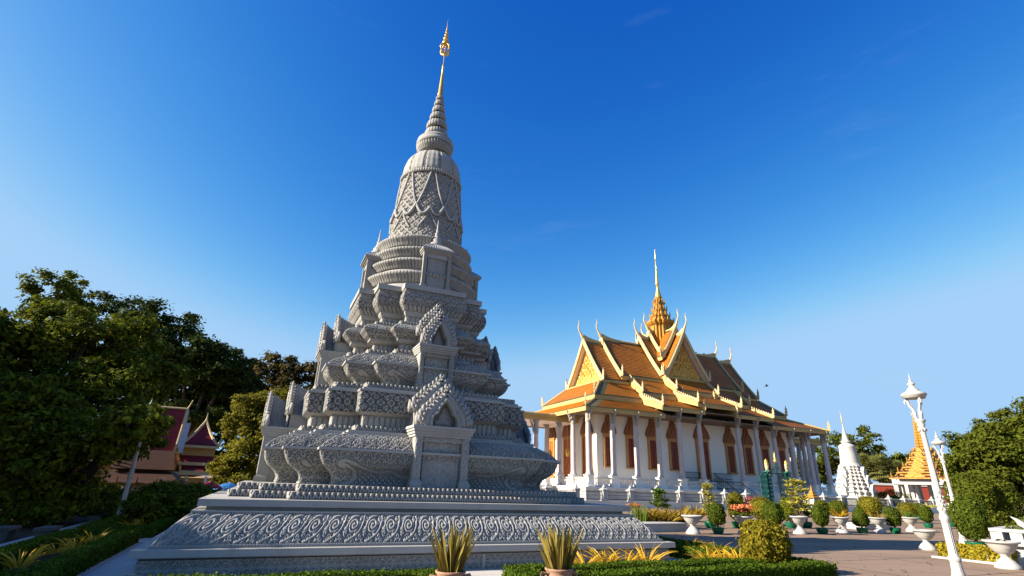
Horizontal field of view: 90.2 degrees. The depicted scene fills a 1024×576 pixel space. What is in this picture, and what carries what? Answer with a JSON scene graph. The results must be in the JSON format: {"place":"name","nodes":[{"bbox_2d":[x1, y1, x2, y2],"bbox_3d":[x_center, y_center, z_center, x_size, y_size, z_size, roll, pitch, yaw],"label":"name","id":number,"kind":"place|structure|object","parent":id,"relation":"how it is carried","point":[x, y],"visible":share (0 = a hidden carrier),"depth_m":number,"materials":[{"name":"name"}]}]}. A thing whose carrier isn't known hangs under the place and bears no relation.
{"place":"outdoors","nodes":[
{"label":"outdoors","id":0,"kind":"place"},
{"bbox_2d":[0,509,104,543],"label":"lawn","id":1,"kind":"structure","parent":0,"point":[25,532],"depth_m":15.92,"materials":[{"name":"plant"}]},
{"bbox_2d":[0,525,21,540],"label":"bench","id":2,"kind":"object","parent":1,"relation":"on","point":[8,531],"visible":1,"depth_m":12.59,"materials":[{"name":"stone"}]},
{"bbox_2d":[0,308,51,395],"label":"tree","id":3,"kind":"object","parent":1,"relation":"on","point":[16,337],"visible":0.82,"depth_m":18.93,"materials":[{"name":"green plant"}]},
{"bbox_2d":[0,478,111,526],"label":"shrub","id":4,"kind":"object","parent":1,"relation":"on","point":[28,505],"visible":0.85,"depth_m":15.44,"materials":[{"name":"green plant"}]},
{"bbox_2d":[0,266,192,502],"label":"tree","id":5,"kind":"object","parent":1,"relation":"on","point":[59,425],"visible":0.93,"depth_m":18.97,"materials":[{"name":"green plant"}]},
{"bbox_2d":[70,483,131,513],"bbox_3d":[-17.856,8.708,21.167,3.895,1.483,3.359,2,-21,0],"label":"shrub","id":6,"kind":"object","parent":1,"relation":"on","point":[105,496],"visible":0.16,"depth_m":21.11,"materials":[{"name":"green plant"}]},
{"bbox_2d":[97,445,188,510],"bbox_3d":[-17.436,8.928,24.198,3.463,2.962,3.167,11,-23,-22],"label":"shrine","id":7,"kind":"object","parent":1,"relation":"on","point":[158,465],"visible":0.53,"depth_m":23.70,"materials":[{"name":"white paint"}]},
{"bbox_2d":[148,401,221,483],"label":"red roofed hall","id":8,"kind":"structure","parent":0,"point":[199,446],"depth_m":34.15,"materials":[{"name":"yellow paint"}]},
{"bbox_2d":[77,538,683,575],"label":"stone path","id":9,"kind":"structure","parent":0,"point":[120,564],"depth_m":9.83,"materials":[{"name":"stone"}]},
{"bbox_2d":[128,24,675,575],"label":"stone stupa","id":10,"kind":"object","parent":9,"relation":"on","point":[396,432],"visible":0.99,"depth_m":12.75,"materials":[{"name":"stone"}]},
{"bbox_2d":[253,381,307,481],"bbox_3d":[-6.521,4.117,14.837,1.431,2.848,1.664,11,-23,-22],"label":"doorway","id":11,"kind":"structure","parent":10,"relation":"in","point":[280,417],"depth_m":14.37,"materials":[{"name":"grey stone"}]},
{"bbox_2d":[315,314,356,384],"bbox_3d":[-5.547,2.057,16.078,1.131,2.623,1.186,11,-23,-22],"label":"doorway","id":12,"kind":"structure","parent":10,"relation":"in","point":[331,345],"depth_m":15.76,"materials":[{"name":"grey stone"}]},
{"bbox_2d":[411,304,458,387],"bbox_3d":[-2.275,1.721,14.920,1.186,2.623,1.131,11,-23,-22],"label":"doorway","id":13,"kind":"structure","parent":10,"relation":"in","point":[436,344],"depth_m":14.52,"materials":[{"name":"grey stone"}]},
{"bbox_2d":[404,374,475,488],"bbox_3d":[-1.935,3.646,13.215,1.664,2.848,1.431,11,-23,-22],"label":"doorway","id":14,"kind":"structure","parent":10,"relation":"in","point":[439,420],"depth_m":12.65,"materials":[{"name":"grey stone"}]},
{"bbox_2d":[480,336,501,374],"bbox_3d":[-1.075,2.935,17.961,1.131,2.623,1.186,11,-23,-22],"label":"doorway","id":15,"kind":"structure","parent":10,"relation":"in","point":[493,362],"depth_m":17.84,"materials":[{"name":"grey stone"}]},
{"bbox_2d":[515,416,533,445],"bbox_3d":[-0.253,5.347,17.476,1.431,2.848,1.664,11,-23,-22],"label":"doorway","id":16,"kind":"structure","parent":10,"relation":"in","point":[525,434],"depth_m":17.44,"materials":[{"name":"grey stone"}]},
{"bbox_2d":[573,548,612,563],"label":"yellow plant","id":17,"kind":"object","parent":9,"relation":"on","point":[580,558],"visible":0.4,"depth_m":10.52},
{"bbox_2d":[582,546,629,562],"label":"yellow plant","id":18,"kind":"object","parent":9,"relation":"on","point":[603,554],"visible":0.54,"depth_m":10.70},
{"bbox_2d":[601,547,647,561],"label":"yellow plant","id":19,"kind":"object","parent":9,"relation":"on","point":[634,557],"visible":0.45,"depth_m":10.85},
{"bbox_2d":[614,541,670,561],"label":"yellow plant","id":20,"kind":"object","parent":9,"relation":"on","point":[651,557],"visible":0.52,"depth_m":11.06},
{"bbox_2d":[0,0,1023,489],"label":"sky","id":21,"kind":"structure","parent":0,"point":[828,194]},
{"bbox_2d":[121,475,1023,575],"bbox_3d":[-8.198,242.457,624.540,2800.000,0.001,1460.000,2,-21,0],"label":"ground","id":22,"kind":"structure","parent":0,"point":[850,555],"depth_m":17.31,"materials":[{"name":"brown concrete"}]},
{"bbox_2d":[0,521,87,547],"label":"kerb","id":23,"kind":"structure","parent":22,"relation":"on","point":[30,537],"depth_m":12.22,"materials":[{"name":"white paint"}]},
{"bbox_2d":[6,545,81,572],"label":"soil","id":24,"kind":"structure","parent":22,"relation":"on","point":[41,558],"depth_m":10.15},
{"bbox_2d":[0,543,52,568],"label":"yellow plant","id":25,"kind":"object","parent":24,"relation":"on","point":[28,561],"visible":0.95,"depth_m":8.53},
{"bbox_2d":[40,538,76,553],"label":"yellow plant","id":26,"kind":"object","parent":24,"relation":"on","point":[54,550],"visible":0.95,"depth_m":10.16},
{"bbox_2d":[0,527,141,575],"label":"hedge","id":27,"kind":"object","parent":24,"relation":"on","point":[75,561],"visible":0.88,"depth_m":9.50,"materials":[{"name":"green plant"}]},
{"bbox_2d":[53,534,100,547],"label":"yellow plant","id":28,"kind":"object","parent":24,"relation":"on","point":[74,544],"visible":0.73,"depth_m":10.82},
{"bbox_2d":[111,477,227,512],"bbox_3d":[-12.928,8.117,19.448,3.930,1.719,3.297,2,-21,0],"label":"shrub","id":29,"kind":"object","parent":22,"relation":"on","point":[192,489],"visible":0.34,"depth_m":19.00,"materials":[{"name":"green plant"}]},
{"bbox_2d":[81,290,266,476],"bbox_3d":[-27.842,9.134,42.608,14.973,15.433,14.161,2,-21,0],"label":"tree","id":30,"kind":"object","parent":22,"relation":"on","point":[219,375],"visible":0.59,"depth_m":39.74,"materials":[{"name":"green plant"}]},
{"bbox_2d":[143,430,239,476],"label":"tree","id":31,"kind":"object","parent":22,"relation":"on","point":[218,438],"visible":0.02,"depth_m":40.93,"materials":[{"name":"green plant"}]},
{"bbox_2d":[202,385,288,484],"bbox_3d":[-13.843,9.238,29.865,5.472,6.925,6.984,2,-21,0],"label":"tree","id":32,"kind":"object","parent":22,"relation":"on","point":[247,413],"visible":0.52,"depth_m":27.82,"materials":[{"name":"green plant"}]},
{"bbox_2d":[246,350,288,396],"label":"tree","id":33,"kind":"object","parent":22,"relation":"on","point":[262,369],"visible":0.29,"depth_m":57.40,"materials":[{"name":"green plant"}]},
{"bbox_2d":[127,567,436,575],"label":"hedge","id":34,"kind":"object","parent":22,"relation":"on","point":[427,571],"visible":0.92,"depth_m":7.92,"materials":[{"name":"green plant"}]},
{"bbox_2d":[264,354,314,397],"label":"tree","id":35,"kind":"object","parent":22,"relation":"on","point":[286,372],"visible":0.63,"depth_m":57.42,"materials":[{"name":"green plant"}]},
{"bbox_2d":[296,359,317,389],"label":"tree","id":36,"kind":"object","parent":22,"relation":"on","point":[310,377],"visible":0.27,"depth_m":57.18,"materials":[{"name":"green plant"}]},
{"bbox_2d":[428,520,478,575],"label":"potted plant","id":37,"kind":"object","parent":22,"relation":"on","point":[453,563],"visible":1,"depth_m":7.29,"materials":[{"name":"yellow plant"}]},
{"bbox_2d":[536,522,584,575],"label":"potted plant","id":38,"kind":"object","parent":22,"relation":"on","point":[559,557],"visible":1,"depth_m":7.80,"materials":[{"name":"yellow plant"}]},
{"bbox_2d":[627,502,649,521],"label":"upright plant","id":39,"kind":"object","parent":22,"relation":"on","point":[644,518],"visible":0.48,"depth_m":22.68,"materials":[{"name":"green plant"}]},
{"bbox_2d":[541,483,750,509],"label":"fence","id":40,"kind":"object","parent":22,"relation":"on","point":[679,496],"visible":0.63,"depth_m":47.43,"materials":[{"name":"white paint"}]},
{"bbox_2d":[626,505,670,521],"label":"fern","id":41,"kind":"object","parent":22,"relation":"on","point":[653,514],"visible":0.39,"depth_m":23.22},
{"bbox_2d":[647,487,672,510],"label":"leafy plant","id":42,"kind":"object","parent":22,"relation":"on","point":[658,501],"visible":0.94,"depth_m":25.79,"materials":[{"name":"green plant"}]},
{"bbox_2d":[643,521,687,531],"bbox_3d":[6.291,10.336,22.104,2.677,0.325,1.080,15,-25,-30],"label":"planter box","id":43,"kind":"object","parent":22,"relation":"on","point":[661,526],"visible":0.64,"depth_m":21.82,"materials":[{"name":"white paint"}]},
{"bbox_2d":[642,505,684,521],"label":"fern","id":44,"kind":"object","parent":43,"relation":"in","point":[672,517],"visible":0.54,"depth_m":23.18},
{"bbox_2d":[660,506,698,524],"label":"fern","id":45,"kind":"object","parent":22,"relation":"on","point":[683,520],"visible":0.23,"depth_m":23.97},
{"bbox_2d":[523,255,847,506],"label":"temple hall","id":46,"kind":"structure","parent":22,"relation":"on","point":[661,404],"depth_m":62.48,"materials":[{"name":"white paint"}]},
{"bbox_2d":[549,427,555,477],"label":"door","id":47,"kind":"structure","parent":46,"relation":"in","point":[552,433],"depth_m":64.97,"materials":[{"name":"orange wood"}]},
{"bbox_2d":[562,425,570,476],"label":"door","id":48,"kind":"structure","parent":46,"relation":"in","point":[566,459],"depth_m":61.47,"materials":[{"name":"brown wood"}]},
{"bbox_2d":[580,416,592,476],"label":"door","id":49,"kind":"structure","parent":46,"relation":"in","point":[583,427],"depth_m":58.16,"materials":[{"name":"brown wood"}]},
{"bbox_2d":[601,415,616,467],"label":"window","id":50,"kind":"structure","parent":46,"relation":"in","point":[605,430],"depth_m":56.98,"materials":[{"name":"brown wood"}]},
{"bbox_2d":[623,417,638,468],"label":"window","id":51,"kind":"structure","parent":46,"relation":"in","point":[628,430],"depth_m":58.17,"materials":[{"name":"brown wood"}]},
{"bbox_2d":[645,419,657,469],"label":"window","id":52,"kind":"structure","parent":46,"relation":"in","point":[650,433],"depth_m":59.36,"materials":[{"name":"brown wood"}]},
{"bbox_2d":[666,415,679,470],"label":"window","id":53,"kind":"structure","parent":46,"relation":"in","point":[671,435],"depth_m":60.55,"materials":[{"name":"brown wood"}]},
{"bbox_2d":[693,424,712,481],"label":"door","id":54,"kind":"structure","parent":46,"relation":"in","point":[705,436],"depth_m":62.26,"materials":[{"name":"brown wood"}]},
{"bbox_2d":[723,420,738,473],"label":"window","id":55,"kind":"structure","parent":46,"relation":"in","point":[729,442],"depth_m":64.03,"materials":[{"name":"brown wood"}]},
{"bbox_2d":[741,422,755,474],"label":"window","id":56,"kind":"structure","parent":46,"relation":"in","point":[746,441],"depth_m":65.20,"materials":[{"name":"brown wood"}]},
{"bbox_2d":[759,423,772,475],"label":"window","id":57,"kind":"structure","parent":46,"relation":"in","point":[764,444],"depth_m":66.57,"materials":[{"name":"brown wood"}]},
{"bbox_2d":[776,432,786,475],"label":"window","id":58,"kind":"structure","parent":46,"relation":"in","point":[781,445],"depth_m":67.73,"materials":[{"name":"brown wood"}]},
{"bbox_2d":[671,503,706,518],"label":"fern","id":59,"kind":"object","parent":22,"relation":"on","point":[701,513],"visible":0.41,"depth_m":29.47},
{"bbox_2d":[681,515,702,534],"bbox_3d":[7.485,9.806,21.152,0.850,0.705,0.850,2,-21,0],"label":"stone urn","id":60,"kind":"object","parent":22,"relation":"on","point":[692,520],"visible":1,"depth_m":20.97,"materials":[{"name":"stone"}]},
{"bbox_2d":[685,546,723,558],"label":"yellow plant","id":61,"kind":"object","parent":22,"relation":"on","point":[702,555],"visible":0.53,"depth_m":11.75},
{"bbox_2d":[700,482,716,527],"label":"leafy plant","id":62,"kind":"object","parent":22,"relation":"on","point":[705,487],"visible":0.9,"depth_m":25.18,"materials":[{"name":"yellow plant"}]},
{"bbox_2d":[706,502,726,533],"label":"potted topiary","id":63,"kind":"object","parent":22,"relation":"on","point":[716,512],"visible":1,"depth_m":21.48,"materials":[{"name":"green plant"}]},
{"bbox_2d":[726,491,743,527],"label":"potted topiary","id":64,"kind":"object","parent":22,"relation":"on","point":[734,497],"visible":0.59,"depth_m":25.62,"materials":[{"name":"green plant"}]},
{"bbox_2d":[730,504,757,533],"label":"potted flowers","id":65,"kind":"object","parent":22,"relation":"on","point":[742,512],"visible":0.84,"depth_m":22.05,"materials":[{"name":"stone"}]},
{"bbox_2d":[749,495,769,519],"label":"potted topiary","id":66,"kind":"object","parent":22,"relation":"on","point":[758,502],"visible":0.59,"depth_m":28.34,"materials":[{"name":"green plant"}]},
{"bbox_2d":[761,501,784,525],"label":"potted topiary","id":67,"kind":"object","parent":22,"relation":"on","point":[772,509],"visible":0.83,"depth_m":23.17,"materials":[{"name":"green plant"}]},
{"bbox_2d":[759,454,792,501],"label":"gate","id":68,"kind":"structure","parent":22,"relation":"on","point":[767,473],"depth_m":55.02,"materials":[{"name":"green paint"}]},
{"bbox_2d":[778,496,798,527],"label":"potted topiary","id":69,"kind":"object","parent":22,"relation":"on","point":[788,510],"visible":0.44,"depth_m":26.76,"materials":[{"name":"green plant"}]},
{"bbox_2d":[781,478,812,527],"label":"leafy plant","id":70,"kind":"object","parent":22,"relation":"on","point":[795,500],"visible":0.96,"depth_m":25.16,"materials":[{"name":"yellow plant"}]},
{"bbox_2d":[786,515,807,534],"bbox_3d":[12.971,10.719,23.087,0.892,0.740,0.892,2,-21,0],"label":"stone urn","id":71,"kind":"object","parent":22,"relation":"on","point":[798,521],"visible":1,"depth_m":22.90,"materials":[{"name":"stone"}]},
{"bbox_2d":[796,452,827,484],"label":"tree","id":72,"kind":"object","parent":22,"relation":"on","point":[823,477],"visible":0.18,"depth_m":130.57,"materials":[{"name":"green plant"}]},
{"bbox_2d":[810,503,829,533],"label":"potted topiary","id":73,"kind":"object","parent":22,"relation":"on","point":[819,513],"visible":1,"depth_m":23.47,"materials":[{"name":"green plant"}]},
{"bbox_2d":[802,456,839,482],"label":"tree","id":74,"kind":"object","parent":22,"relation":"on","point":[823,470],"visible":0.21,"depth_m":131.52,"materials":[{"name":"green plant"}]},
{"bbox_2d":[829,507,849,532],"bbox_3d":[15.887,11.217,24.753,1.054,1.194,1.036,2,-21,0],"label":"stone urn","id":75,"kind":"object","parent":22,"relation":"on","point":[841,520],"visible":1,"depth_m":24.53,"materials":[{"name":"stone"}]},
{"bbox_2d":[827,500,848,516],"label":"potted topiary","id":76,"kind":"object","parent":75,"relation":"in","point":[838,506],"visible":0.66,"depth_m":35.12,"materials":[{"name":"green plant"}]},
{"bbox_2d":[815,425,888,472],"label":"tree","id":77,"kind":"object","parent":22,"relation":"on","point":[868,438],"visible":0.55,"depth_m":128.87,"materials":[{"name":"green plant"}]},
{"bbox_2d":[835,414,882,504],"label":"white stupa","id":78,"kind":"object","parent":22,"relation":"on","point":[853,478],"visible":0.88,"depth_m":107.32,"materials":[{"name":"stone"}]},
{"bbox_2d":[851,505,869,533],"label":"potted topiary","id":79,"kind":"object","parent":22,"relation":"on","point":[860,519],"visible":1,"depth_m":24.65,"materials":[{"name":"green plant"}]},
{"bbox_2d":[846,522,891,529],"bbox_3d":[19.549,13.026,27.914,2.308,0.325,1.080,10,-23,-21],"label":"planter box","id":80,"kind":"object","parent":22,"relation":"on","point":[871,526],"visible":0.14,"depth_m":27.64,"materials":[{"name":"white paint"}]},
{"bbox_2d":[856,495,882,516],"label":"potted topiary","id":81,"kind":"object","parent":22,"relation":"on","point":[872,505],"visible":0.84,"depth_m":38.30,"materials":[{"name":"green plant"}]},
{"bbox_2d":[803,492,937,512],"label":"fence","id":82,"kind":"object","parent":22,"relation":"on","point":[889,501],"visible":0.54,"depth_m":61.52,"materials":[{"name":"white paint"}]},
{"bbox_2d":[865,511,886,532],"bbox_3d":[18.321,11.700,25.548,0.999,1.018,1.081,-15,-27,38],"label":"stone urn","id":83,"kind":"object","parent":22,"relation":"on","point":[878,521],"visible":0.96,"depth_m":25.39,"materials":[{"name":"stone"}]},
{"bbox_2d":[863,453,896,482],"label":"tree","id":84,"kind":"object","parent":22,"relation":"on","point":[880,460],"visible":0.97,"depth_m":120.90,"materials":[{"name":"green plant"}]},
{"bbox_2d":[882,505,901,533],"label":"potted topiary","id":85,"kind":"object","parent":22,"relation":"on","point":[894,518],"visible":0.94,"depth_m":25.43,"materials":[{"name":"green plant"}]},
{"bbox_2d":[874,488,914,506],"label":"shrub","id":86,"kind":"object","parent":22,"relation":"on","point":[890,493],"visible":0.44,"depth_m":67.22,"materials":[{"name":"green plant"}]},
{"bbox_2d":[896,502,917,516],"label":"potted topiary","id":87,"kind":"object","parent":22,"relation":"on","point":[902,506],"visible":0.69,"depth_m":37.03,"materials":[{"name":"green plant"}]},
{"bbox_2d":[901,510,918,531],"bbox_3d":[21.246,12.415,27.230,0.850,1.080,0.850,2,-21,0],"label":"stone urn","id":88,"kind":"object","parent":22,"relation":"on","point":[910,520],"visible":0.93,"depth_m":27.06,"materials":[{"name":"stone"}]},
{"bbox_2d":[891,451,944,462],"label":"tree","id":89,"kind":"object","parent":22,"relation":"on","point":[900,456],"visible":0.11,"depth_m":134.57,"materials":[{"name":"green plant"}]},
{"bbox_2d":[910,529,936,550],"bbox_3d":[14.445,8.791,17.814,0.765,0.634,0.765,2,-21,0],"label":"stone urn","id":90,"kind":"object","parent":22,"relation":"on","point":[925,535],"visible":1,"depth_m":17.67,"materials":[{"name":"stone"}]},
{"bbox_2d":[918,505,934,527],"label":"potted topiary","id":91,"kind":"object","parent":22,"relation":"on","point":[925,513],"visible":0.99,"depth_m":31.09,"materials":[{"name":"green plant"}]},
{"bbox_2d":[900,374,965,575],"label":"lamp post","id":92,"kind":"object","parent":22,"relation":"on","point":[912,392],"visible":1,"depth_m":9.90,"materials":[{"name":"metal"}]},
{"bbox_2d":[931,432,967,543],"bbox_3d":[16.140,7.372,18.805,0.450,4.100,0.450,6,-21,-11],"label":"lamp post","id":93,"kind":"object","parent":22,"relation":"on","point":[938,441],"visible":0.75,"depth_m":19.07,"materials":[{"name":"metal"}]},
{"bbox_2d":[949,492,991,545],"bbox_3d":[15.942,8.123,17.718,1.098,1.906,1.105,20,-27,-39],"label":"potted topiary","id":94,"kind":"object","parent":22,"relation":"on","point":[969,518],"visible":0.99,"depth_m":17.49,"materials":[{"name":"green plant"}]},
{"bbox_2d":[935,540,1017,562],"bbox_3d":[13.589,7.743,14.920,0.721,0.576,1.948,14,-24,-28],"label":"hedge","id":95,"kind":"object","parent":22,"relation":"on","point":[974,552],"visible":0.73,"depth_m":14.82,"materials":[{"name":"plant"}]},
{"bbox_2d":[931,555,1023,567],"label":"kerb","id":96,"kind":"structure","parent":22,"relation":"on","point":[970,560],"depth_m":14.63,"materials":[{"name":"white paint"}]},
{"bbox_2d":[933,396,1023,514],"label":"tree","id":97,"kind":"object","parent":22,"relation":"on","point":[993,449],"visible":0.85,"depth_m":32.65,"materials":[{"name":"green plant"}]},
{"bbox_2d":[942,472,1023,536],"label":"clipped tree","id":98,"kind":"object","parent":22,"relation":"on","point":[1000,500],"visible":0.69,"depth_m":24.76,"materials":[{"name":"green plant"}]},
{"bbox_2d":[981,539,1022,569],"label":"stone urn","id":99,"kind":"object","parent":22,"relation":"on","point":[1005,549],"visible":1,"depth_m":13.46,"materials":[{"name":"stone"}]},
{"bbox_2d":[986,516,1023,564],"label":"balustrade terrace","id":100,"kind":"structure","parent":22,"relation":"on","point":[1013,531],"depth_m":14.47,"materials":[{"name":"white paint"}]},
{"bbox_2d":[872,483,947,503],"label":"enclosure wall","id":101,"kind":"structure","parent":0,"point":[879,487],"depth_m":114.80,"materials":[{"name":"red brick"}]},
{"bbox_2d":[889,403,954,504],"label":"pavilion","id":102,"kind":"structure","parent":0,"point":[912,476],"depth_m":87.20,"materials":[{"name":"yellow paint"}]},
{"label":"soil","id":103,"kind":"structure","parent":0,"visible":0},
{"bbox_2d":[657,535,745,559],"bbox_3d":[3.179,8.281,17.060,1.519,0.403,10.903,11,-23,-22],"label":"hedge","id":104,"kind":"object","parent":103,"relation":"on","point":[680,550],"visible":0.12,"depth_m":13.23,"materials":[{"name":"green plant"}]},
{"label":"soil","id":105,"kind":"structure","parent":0,"visible":0},
{"bbox_2d":[77,515,179,537],"bbox_3d":[-11.762,7.438,16.196,1.970,0.410,6.346,11,-23,-22],"label":"hedge","id":106,"kind":"object","parent":105,"relation":"on","point":[155,528],"visible":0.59,"depth_m":13.95,"materials":[{"name":"green plant"}]},
{"bbox_2d":[116,400,151,524],"bbox_3d":[-12.672,5.761,17.153,0.450,4.100,0.450,13,-24,-27],"label":"lamp post","id":107,"kind":"object","parent":105,"relation":"on","point":[128,481],"visible":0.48,"depth_m":16.90,"materials":[{"name":"metal"}]},
{"bbox_2d":[102,492,196,524],"bbox_3d":[-12.258,7.478,17.248,2.788,1.173,2.586,2,-21,0],"label":"shrub","id":108,"kind":"object","parent":105,"relation":"on","point":[153,506],"visible":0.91,"depth_m":16.76,"materials":[{"name":"green plant"}]},
{"label":"soil","id":109,"kind":"structure","parent":0,"visible":0},
{"bbox_2d":[501,555,839,575],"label":"hedge","id":110,"kind":"object","parent":109,"relation":"on","point":[740,566],"visible":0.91,"depth_m":9.90,"materials":[{"name":"green plant"}]},
{"bbox_2d":[738,518,793,563],"bbox_3d":[5.767,5.841,11.596,1.130,1.141,1.096,2,-21,0],"label":"round bush","id":111,"kind":"object","parent":109,"relation":"on","point":[768,540],"visible":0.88,"depth_m":11.34,"materials":[{"name":"yellow plant"}]},
{"label":"road","id":112,"kind":"structure","parent":0,"visible":0},
{"bbox_2d":[33,525,63,535],"bbox_3d":[-11.684,6.161,12.815,0.360,0.295,0.900,11,-23,-22],"label":"bench","id":113,"kind":"object","parent":112,"relation":"on","point":[43,530],"visible":0.64,"depth_m":12.54,"materials":[{"name":"stone"}]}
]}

